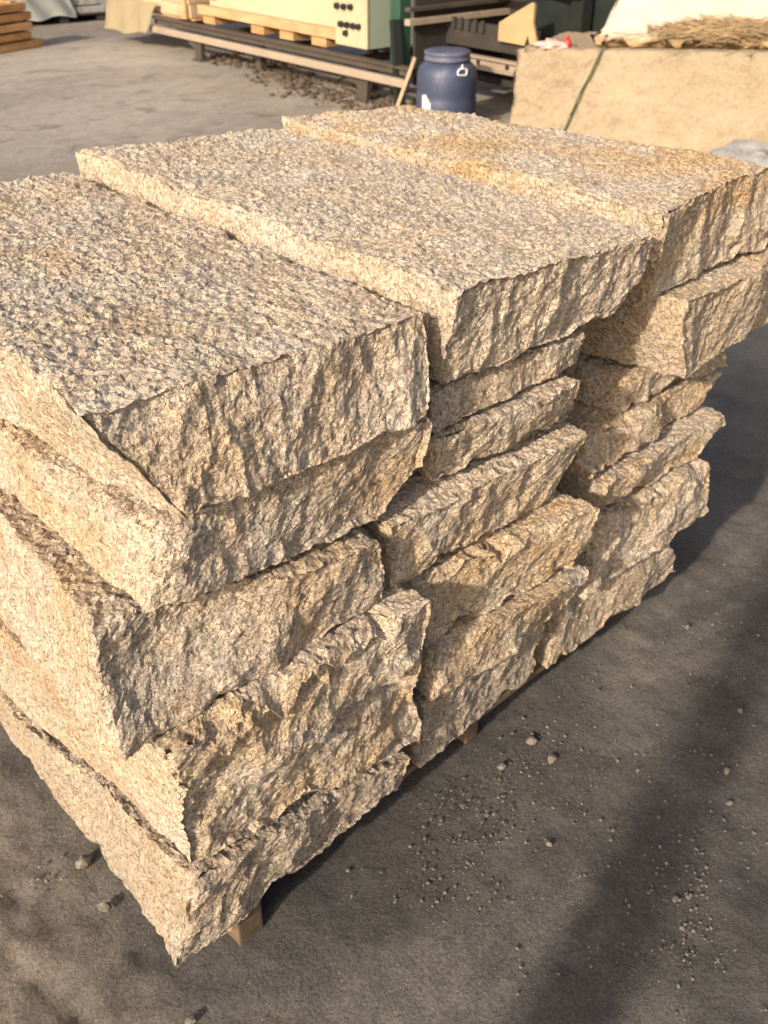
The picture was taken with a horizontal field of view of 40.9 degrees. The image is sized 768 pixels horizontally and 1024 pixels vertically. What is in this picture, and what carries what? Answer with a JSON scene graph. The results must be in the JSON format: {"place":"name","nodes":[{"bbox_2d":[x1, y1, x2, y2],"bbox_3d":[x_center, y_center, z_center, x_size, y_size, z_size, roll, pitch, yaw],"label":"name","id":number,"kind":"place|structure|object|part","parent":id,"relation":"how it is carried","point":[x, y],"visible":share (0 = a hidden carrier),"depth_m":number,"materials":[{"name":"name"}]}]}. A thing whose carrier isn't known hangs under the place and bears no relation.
{"place":"outdoors","nodes":[
{"label":"outdoors","id":0,"kind":"place"},
{"bbox_2d":[0,0,767,1023],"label":"ground","id":1,"kind":"structure","parent":0,"point":[74,86],"depth_m":2.06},
{"bbox_2d":[0,38,43,53],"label":"timber board","id":2,"kind":"object","parent":1,"relation":"on","point":[20,45],"visible":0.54,"depth_m":10.30,"materials":[{"name":"brown wood"}]},
{"bbox_2d":[0,30,31,42],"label":"timber board","id":3,"kind":"object","parent":2,"relation":"on","point":[15,36],"visible":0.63,"depth_m":10.24,"materials":[{"name":"brown wood"}]},
{"bbox_2d":[0,20,32,33],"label":"timber board","id":4,"kind":"object","parent":3,"relation":"on","point":[14,26],"visible":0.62,"depth_m":10.19,"materials":[{"name":"brown wood"}]},
{"bbox_2d":[0,11,30,23],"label":"timber board","id":5,"kind":"object","parent":4,"relation":"on","point":[14,16],"visible":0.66,"depth_m":10.16,"materials":[{"name":"brown wood"}]},
{"bbox_2d":[0,0,25,13],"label":"timber board","id":6,"kind":"object","parent":5,"relation":"on","point":[6,6],"visible":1,"depth_m":10.11,"materials":[{"name":"brown wood"}]},
{"bbox_2d":[23,11,105,22],"bbox_3d":[-3.999,-5.836,12.133,1.270,0.090,0.800,-20,38,-28],"label":"dark pallet","id":7,"kind":"object","parent":1,"relation":"on","point":[92,15],"visible":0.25,"depth_m":12.05,"materials":[{"name":"black wood"}]},
{"bbox_2d":[73,4,104,13],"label":"grey slab","id":8,"kind":"object","parent":7,"relation":"on","point":[90,8],"depth_m":12.03,"materials":[{"name":"stone"}]},
{"bbox_2d":[70,0,101,5],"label":"grey slab","id":9,"kind":"object","parent":8,"relation":"on","point":[81,2],"depth_m":11.97,"materials":[{"name":"stone"}]},
{"bbox_2d":[75,855,92,868],"bbox_3d":[-0.580,0.675,1.994,0.026,0.030,0.036,28,42,36],"label":"stone chip","id":10,"kind":"object","parent":1,"relation":"on","point":[83,861],"visible":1,"depth_m":1.99,"materials":[{"name":"beige stone"}]},
{"bbox_2d":[96,902,111,911],"bbox_3d":[-0.517,0.731,1.912,0.021,0.019,0.023,28,42,36],"label":"stone chip","id":11,"kind":"object","parent":1,"relation":"on","point":[105,907],"visible":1,"depth_m":1.91,"materials":[{"name":"beige stone"}]},
{"bbox_2d":[184,1016,195,1023],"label":"stone chip","id":12,"kind":"object","parent":1,"relation":"on","point":[190,1020],"visible":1,"depth_m":1.72,"materials":[{"name":"beige stone"}]},
{"bbox_2d":[149,15,416,102],"bbox_3d":[-0.768,-4.065,9.150,0.825,0.318,3.850,-24,40,-33],"label":"roller rail bench","id":13,"kind":"object","parent":1,"relation":"on","point":[361,79],"visible":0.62,"depth_m":8.68,"materials":[{"name":"metal"}]},
{"bbox_2d":[104,0,156,33],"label":"canvas cover","id":14,"kind":"object","parent":13,"relation":"hanging from","point":[127,16],"visible":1,"depth_m":10.33,"materials":[{"name":"beige fabric"}]},
{"bbox_2d":[141,0,209,20],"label":"slab crate","id":15,"kind":"object","parent":13,"relation":"on","point":[185,9],"visible":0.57,"depth_m":9.83,"materials":[{"name":"brown wood"}]},
{"bbox_2d":[197,0,340,46],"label":"long wooden crate","id":16,"kind":"object","parent":13,"relation":"on","point":[295,20],"visible":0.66,"depth_m":8.74,"materials":[{"name":"beige wood"}]},
{"bbox_2d":[0,615,612,945],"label":"wooden pallet","id":17,"kind":"object","parent":1,"relation":"on","point":[246,929],"visible":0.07,"depth_m":1.88,"materials":[{"name":"brown wood"}]},
{"bbox_2d":[0,685,410,966],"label":"granite slab","id":18,"kind":"object","parent":17,"relation":"on","point":[188,907],"depth_m":1.79,"materials":[{"name":"beige stone"}]},
{"bbox_2d":[0,579,430,863],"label":"granite slab","id":19,"kind":"object","parent":18,"relation":"on","point":[333,707],"depth_m":1.67,"materials":[{"name":"beige stone"}]},
{"bbox_2d":[0,488,384,761],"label":"granite slab","id":20,"kind":"object","parent":19,"relation":"on","point":[126,672],"depth_m":1.49,"materials":[{"name":"beige stone"}]},
{"bbox_2d":[0,416,431,612],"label":"granite slab","id":21,"kind":"object","parent":20,"relation":"on","point":[147,557],"depth_m":1.45,"materials":[{"name":"beige stone"}]},
{"bbox_2d":[0,171,429,519],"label":"granite slab","id":22,"kind":"object","parent":21,"relation":"on","point":[177,365],"depth_m":1.44,"materials":[{"name":"beige stone"}]},
{"bbox_2d":[401,624,543,767],"bbox_3d":[-0.118,0.168,2.449,0.454,0.192,1.028,-25,40,-34],"label":"granite slab","id":23,"kind":"object","parent":17,"relation":"on","point":[451,715],"depth_m":2.12,"materials":[{"name":"beige stone"}]},
{"bbox_2d":[414,561,588,700],"bbox_3d":[-0.079,0.034,2.360,1.069,0.139,0.493,28,42,36],"label":"granite slab","id":24,"kind":"object","parent":23,"relation":"on","point":[461,650],"depth_m":2.00,"materials":[{"name":"beige stone"}]},
{"bbox_2d":[400,490,599,642],"bbox_3d":[-0.110,-0.081,2.254,0.497,0.181,1.096,-25,40,-33],"label":"granite slab","id":25,"kind":"object","parent":24,"relation":"on","point":[486,572],"depth_m":1.94,"materials":[{"name":"beige stone"}]},
{"bbox_2d":[361,420,587,587],"bbox_3d":[-0.119,-0.215,2.154,1.052,0.154,0.609,28,42,36],"label":"granite slab","id":26,"kind":"object","parent":25,"relation":"on","point":[420,524],"depth_m":1.79,"materials":[{"name":"beige stone"}]},
{"bbox_2d":[416,374,579,480],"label":"granite slab","id":27,"kind":"object","parent":26,"relation":"on","point":[498,427],"depth_m":1.76,"materials":[{"name":"beige stone"}]},
{"bbox_2d":[425,326,584,432],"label":"granite slab","id":28,"kind":"object","parent":27,"relation":"on","point":[453,402],"depth_m":1.74,"materials":[{"name":"beige stone"}]},
{"bbox_2d":[76,128,652,383],"bbox_3d":[-0.089,-0.576,2.063,0.554,0.181,1.160,-26,41,-35],"label":"granite slab","id":29,"kind":"object","parent":28,"relation":"on","point":[482,277],"depth_m":1.82,"materials":[{"name":"beige stone"}]},
{"bbox_2d":[533,544,675,668],"bbox_3d":[0.240,-0.024,2.757,0.573,0.184,1.037,-25,40,-33],"label":"granite slab","id":30,"kind":"object","parent":17,"relation":"on","point":[573,623],"depth_m":2.41,"materials":[{"name":"beige stone"}]},
{"bbox_2d":[574,457,709,599],"bbox_3d":[0.282,-0.187,2.681,0.507,0.192,1.066,-24,40,-33],"label":"granite slab","id":31,"kind":"object","parent":30,"relation":"on","point":[635,525],"depth_m":2.33,"materials":[{"name":"beige stone"}]},
{"bbox_2d":[555,405,725,507],"bbox_3d":[0.290,-0.310,2.609,1.043,0.107,0.529,28,42,36],"label":"granite slab","id":32,"kind":"object","parent":31,"relation":"on","point":[683,440],"depth_m":2.26,"materials":[{"name":"beige stone"}]},
{"bbox_2d":[563,370,721,478],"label":"granite slab","id":33,"kind":"object","parent":32,"relation":"on","point":[611,439],"depth_m":2.20,"materials":[{"name":"beige stone"}]},
{"bbox_2d":[559,351,727,414],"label":"granite slab","id":34,"kind":"object","parent":33,"relation":"on","point":[612,387],"depth_m":2.21,"materials":[{"name":"beige stone"}]},
{"bbox_2d":[580,243,767,378],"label":"granite slab","id":35,"kind":"object","parent":34,"relation":"on","point":[685,329],"depth_m":2.13,"materials":[{"name":"beige stone"}]},
{"bbox_2d":[281,105,767,299],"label":"granite slab","id":36,"kind":"object","parent":35,"relation":"on","point":[693,213],"depth_m":2.13,"materials":[{"name":"beige stone"}]},
{"bbox_2d":[183,51,503,122],"bbox_3d":[-0.345,-3.450,8.460,1.127,0.048,4.644,-19,37,-27],"label":"rubble","id":37,"kind":"object","parent":1,"relation":"on","point":[290,77],"visible":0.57,"depth_m":8.75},
{"bbox_2d":[333,0,413,94],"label":"control cabinet","id":38,"kind":"object","parent":1,"relation":"on","point":[362,24],"visible":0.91,"depth_m":7.98,"materials":[{"name":"metal"}]},
{"bbox_3d":[-0.265,-4.008,7.868,0.065,0.845,0.400,-24,40,-33],"label":"door","id":39,"kind":"part","parent":38,"relation":"part of","materials":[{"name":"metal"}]},
{"bbox_2d":[396,56,415,105],"bbox_3d":[0.155,-3.162,7.633,0.160,0.386,0.070,0,33,0],"label":"pale plank","id":40,"kind":"object","parent":1,"relation":"on","point":[406,80],"visible":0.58,"depth_m":7.59,"materials":[{"name":"beige wood"}]},
{"bbox_2d":[416,46,476,114],"bbox_3d":[0.447,-3.032,7.358,0.430,0.499,0.430,-2,33,-3],"label":"blue barrel","id":41,"kind":"object","parent":1,"relation":"on","point":[446,78],"visible":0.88,"depth_m":7.19,"materials":[{"name":"plastic"}]},
{"bbox_2d":[389,0,592,105],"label":"green steel machine","id":42,"kind":"object","parent":1,"relation":"on","point":[472,26],"visible":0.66,"depth_m":7.72,"materials":[{"name":"metal"}]},
{"bbox_2d":[498,2,538,45],"bbox_3d":[0.972,-3.451,7.316,0.380,0.310,0.024,28,34,36],"label":"tan board","id":43,"kind":"object","parent":42,"relation":"on","point":[518,27],"visible":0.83,"depth_m":7.31,"materials":[{"name":"beige wood"}]},
{"bbox_2d":[496,762,505,770],"bbox_3d":[0.252,0.544,2.208,0.017,0.014,0.019,28,42,36],"label":"stone chip","id":44,"kind":"object","parent":1,"relation":"on","point":[501,766],"visible":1,"depth_m":2.20,"materials":[{"name":"beige stone"}]},
{"bbox_2d":[525,736,537,745],"bbox_3d":[0.325,0.503,2.270,0.027,0.021,0.021,13,35,19],"label":"stone chip","id":45,"kind":"object","parent":1,"relation":"on","point":[531,740],"visible":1,"depth_m":2.26,"materials":[{"name":"beige stone"}]},
{"bbox_2d":[547,754,556,763],"bbox_3d":[0.363,0.535,2.226,0.020,0.018,0.018,-9,34,-14],"label":"stone chip","id":46,"kind":"object","parent":1,"relation":"on","point":[551,759],"visible":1,"depth_m":2.22,"materials":[{"name":"beige stone"}]},
{"bbox_2d":[525,0,615,40],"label":"dark housing","id":47,"kind":"object","parent":1,"relation":"on","point":[552,18],"depth_m":7.49,"materials":[{"name":"green metal"}]},
{"bbox_2d":[509,31,767,151],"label":"sawn stone block","id":48,"kind":"object","parent":1,"relation":"on","point":[703,99],"depth_m":6.54,"materials":[{"name":"beige stone"}]},
{"bbox_2d":[532,38,574,49],"bbox_3d":[1.117,-3.077,6.761,0.285,0.048,0.248,17,36,24],"label":"crumpled cloth","id":49,"kind":"object","parent":48,"relation":"on","point":[549,43],"visible":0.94,"depth_m":6.71,"materials":[{"name":"white fabric"}]},
{"bbox_2d":[564,35,570,47],"bbox_3d":[1.190,-3.052,6.688,0.048,0.076,0.048,28,42,36],"label":"red bottle","id":50,"kind":"object","parent":48,"relation":"on","point":[567,40],"visible":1,"depth_m":6.67,"materials":[{"name":"plastic"}]},
{"bbox_2d":[564,45,607,130],"bbox_3d":[1.296,-2.699,6.718,0.272,0.625,0.106,1,33,2],"label":"green cord","id":51,"kind":"object","parent":48,"relation":"hanging from","point":[587,79],"visible":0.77,"depth_m":6.66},
{"bbox_2d":[590,0,767,48],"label":"whitish rock","id":52,"kind":"object","parent":48,"relation":"on","point":[628,16],"visible":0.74,"depth_m":6.40,"materials":[{"name":"white stone"}]},
{"bbox_2d":[611,7,767,46],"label":"straw clump","id":53,"kind":"object","parent":48,"relation":"on","point":[715,29],"visible":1,"depth_m":6.20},
{"bbox_2d":[672,896,678,902],"bbox_3d":[0.545,0.725,1.929,0.010,0.009,0.014,28,42,36],"label":"stone chip","id":54,"kind":"object","parent":1,"relation":"on","point":[675,898],"visible":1,"depth_m":1.93,"materials":[{"name":"beige stone"}]},
{"bbox_2d":[724,767,729,774],"bbox_3d":[0.731,0.551,2.198,0.012,0.014,0.021,16,36,24],"label":"stone chip","id":55,"kind":"object","parent":1,"relation":"on","point":[726,770],"visible":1,"depth_m":2.19,"materials":[{"name":"beige stone"}]},
{"bbox_2d":[725,800,732,805],"bbox_3d":[0.711,0.599,2.124,0.013,0.011,0.012,28,42,36],"label":"stone chip","id":56,"kind":"object","parent":1,"relation":"on","point":[729,802],"visible":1,"depth_m":2.12,"materials":[{"name":"beige stone"}]},
{"bbox_2d":[707,139,767,166],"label":"grey rock","id":57,"kind":"object","parent":1,"relation":"on","point":[751,151],"visible":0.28,"depth_m":6.15,"materials":[{"name":"grey stone"}]},
{"bbox_2d":[0,564,767,1023],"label":"gravel","id":58,"kind":"structure","parent":0,"point":[672,946],"depth_m":2.02,"materials":[{"name":"grey gravel"}]},
{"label":"grey slab","id":59,"kind":"object","parent":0,"visible":0},
{"bbox_2d":[12,0,76,20],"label":"plastic film","id":60,"kind":"object","parent":59,"relation":"hanging from","point":[41,10],"visible":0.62,"depth_m":11.73,"materials":[{"name":"grey plastic"}]}
]}

